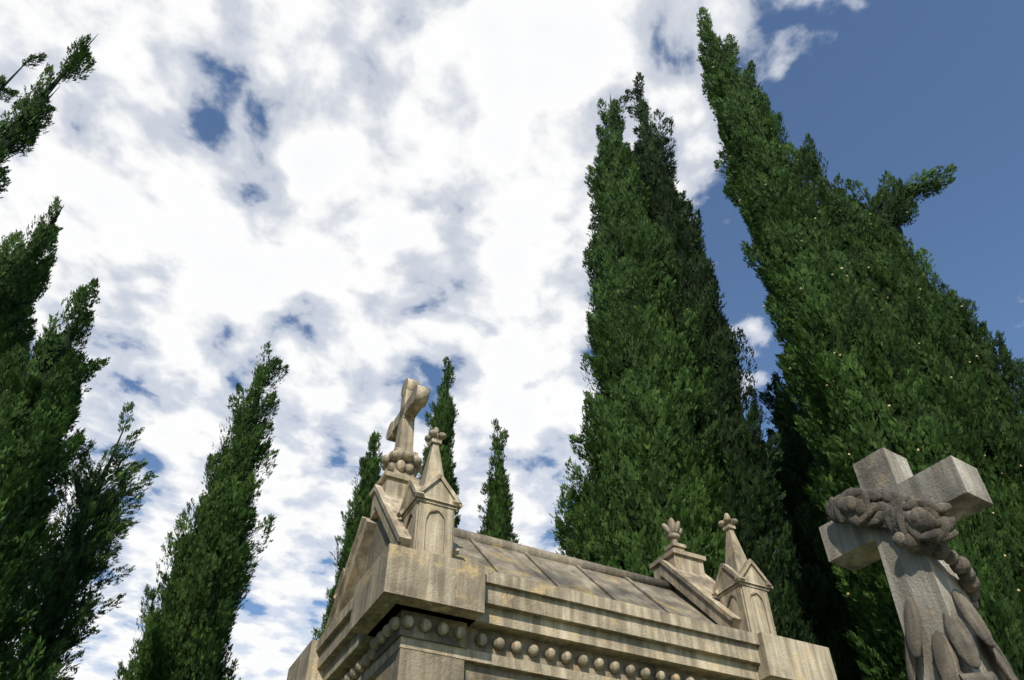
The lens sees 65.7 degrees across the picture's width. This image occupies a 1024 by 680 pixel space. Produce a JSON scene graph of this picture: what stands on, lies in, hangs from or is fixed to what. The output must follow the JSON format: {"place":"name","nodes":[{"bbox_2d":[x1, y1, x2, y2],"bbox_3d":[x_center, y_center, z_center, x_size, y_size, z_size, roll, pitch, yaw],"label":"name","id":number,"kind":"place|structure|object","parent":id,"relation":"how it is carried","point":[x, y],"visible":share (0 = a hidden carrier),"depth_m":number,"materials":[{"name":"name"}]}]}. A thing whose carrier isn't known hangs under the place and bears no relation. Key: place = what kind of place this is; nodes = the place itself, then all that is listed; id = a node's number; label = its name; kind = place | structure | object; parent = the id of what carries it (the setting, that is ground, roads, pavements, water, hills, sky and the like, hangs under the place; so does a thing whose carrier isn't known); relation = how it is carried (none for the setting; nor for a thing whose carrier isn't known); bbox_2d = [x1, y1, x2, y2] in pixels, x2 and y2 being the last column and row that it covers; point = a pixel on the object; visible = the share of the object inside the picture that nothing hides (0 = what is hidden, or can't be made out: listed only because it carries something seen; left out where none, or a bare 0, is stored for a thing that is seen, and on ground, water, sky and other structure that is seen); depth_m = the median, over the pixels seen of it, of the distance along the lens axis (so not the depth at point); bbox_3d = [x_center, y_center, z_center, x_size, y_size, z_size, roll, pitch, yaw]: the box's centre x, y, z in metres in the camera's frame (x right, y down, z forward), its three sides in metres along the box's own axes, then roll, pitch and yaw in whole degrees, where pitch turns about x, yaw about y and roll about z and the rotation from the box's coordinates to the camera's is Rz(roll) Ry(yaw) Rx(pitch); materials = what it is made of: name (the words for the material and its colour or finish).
{"place":"outdoors","nodes":[
{"label":"outdoors","id":0,"kind":"place"},
{"bbox_2d":[0,0,806,679],"bbox_3d":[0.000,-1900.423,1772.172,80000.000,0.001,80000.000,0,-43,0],"label":"cloud","id":1,"kind":"structure","parent":0,"point":[356,228],"depth_m":3299.61,"materials":[{"name":"white"}]},
{"bbox_2d":[30,0,1023,672],"label":"sky","id":2,"kind":"structure","parent":0,"point":[903,88],"materials":[{"name":"blue"}]},
{"label":"ground","id":3,"kind":"structure","parent":0,"visible":0},
{"bbox_2d":[0,52,48,102],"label":"branch","id":4,"kind":"object","parent":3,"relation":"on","point":[10,92],"visible":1,"depth_m":14.91,"materials":[{"name":"green plant"}]},
{"bbox_2d":[0,195,63,389],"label":"cypress","id":5,"kind":"object","parent":3,"relation":"on","point":[25,271],"visible":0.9,"depth_m":14.75,"materials":[{"name":"green plant"}]},
{"bbox_2d":[0,33,97,198],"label":"cypress","id":6,"kind":"object","parent":3,"relation":"on","point":[35,111],"visible":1,"depth_m":13.95,"materials":[{"name":"green plant"}]},
{"bbox_2d":[0,277,110,679],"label":"cypress","id":7,"kind":"object","parent":3,"relation":"on","point":[41,397],"visible":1,"depth_m":10.47,"materials":[{"name":"green plant"}]},
{"bbox_2d":[6,401,158,679],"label":"cypress","id":8,"kind":"object","parent":3,"relation":"on","point":[66,575],"visible":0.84,"depth_m":15.40,"materials":[{"name":"green plant"}]},
{"bbox_2d":[113,341,289,679],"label":"cypress","id":9,"kind":"object","parent":3,"relation":"on","point":[186,634],"visible":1,"depth_m":15.34,"materials":[{"name":"green plant"}]},
{"bbox_2d":[311,430,383,639],"bbox_3d":[-4.437,9.379,20.596,2.446,17.402,2.660,0,-43,0],"label":"cypress","id":10,"kind":"object","parent":3,"relation":"on","point":[369,473],"visible":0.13,"depth_m":23.99,"materials":[{"name":"green plant"}]},
{"bbox_2d":[417,356,460,528],"bbox_3d":[-2.044,7.739,20.278,2.795,19.338,2.726,0,-43,0],"label":"cypress","id":11,"kind":"object","parent":3,"relation":"on","point":[443,417],"visible":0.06,"depth_m":24.67,"materials":[{"name":"green plant"}]},
{"bbox_2d":[477,418,521,543],"bbox_3d":[-0.375,9.243,20.806,2.570,17.860,2.578,0,-43,0],"label":"cypress","id":12,"kind":"object","parent":3,"relation":"on","point":[497,518],"visible":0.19,"depth_m":24.69,"materials":[{"name":"green plant"}]},
{"bbox_2d":[287,378,836,679],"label":"mausoleum","id":13,"kind":"structure","parent":3,"relation":"on","point":[426,589],"depth_m":6.71,"materials":[{"name":"stone"}]},
{"bbox_2d":[547,95,725,580],"bbox_3d":[1.716,1.014,12.812,2.605,19.007,2.834,18,-46,-18],"label":"cypress","id":14,"kind":"object","parent":3,"relation":"on","point":[642,448],"visible":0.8,"depth_m":11.94,"materials":[{"name":"green plant"}]},
{"bbox_2d":[624,71,836,673],"bbox_3d":[3.255,0.684,13.759,2.246,20.783,2.756,0,-43,0],"label":"cypress","id":15,"kind":"object","parent":3,"relation":"on","point":[750,503],"visible":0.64,"depth_m":12.90,"materials":[{"name":"green plant"}]},
{"bbox_2d":[750,371,877,679],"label":"cypress","id":16,"kind":"object","parent":3,"relation":"on","point":[825,614],"visible":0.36,"depth_m":13.34,"materials":[{"name":"green plant"}]},
{"bbox_2d":[696,6,1023,679],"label":"cypress","id":17,"kind":"object","parent":3,"relation":"on","point":[851,388],"visible":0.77,"depth_m":11.06,"materials":[{"name":"green plant"}]},
{"bbox_2d":[795,133,1023,618],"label":"cypress","id":18,"kind":"object","parent":3,"relation":"on","point":[879,274],"visible":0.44,"depth_m":14.77,"materials":[{"name":"green plant"}]},
{"bbox_2d":[819,447,1017,679],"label":"stone cross","id":19,"kind":"object","parent":3,"relation":"on","point":[896,516],"visible":1,"depth_m":2.85,"materials":[{"name":"stone"}]},
{"bbox_2d":[844,162,1023,602],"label":"cypress","id":20,"kind":"object","parent":3,"relation":"on","point":[894,214],"visible":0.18,"depth_m":16.14,"materials":[{"name":"green plant"}]}
]}

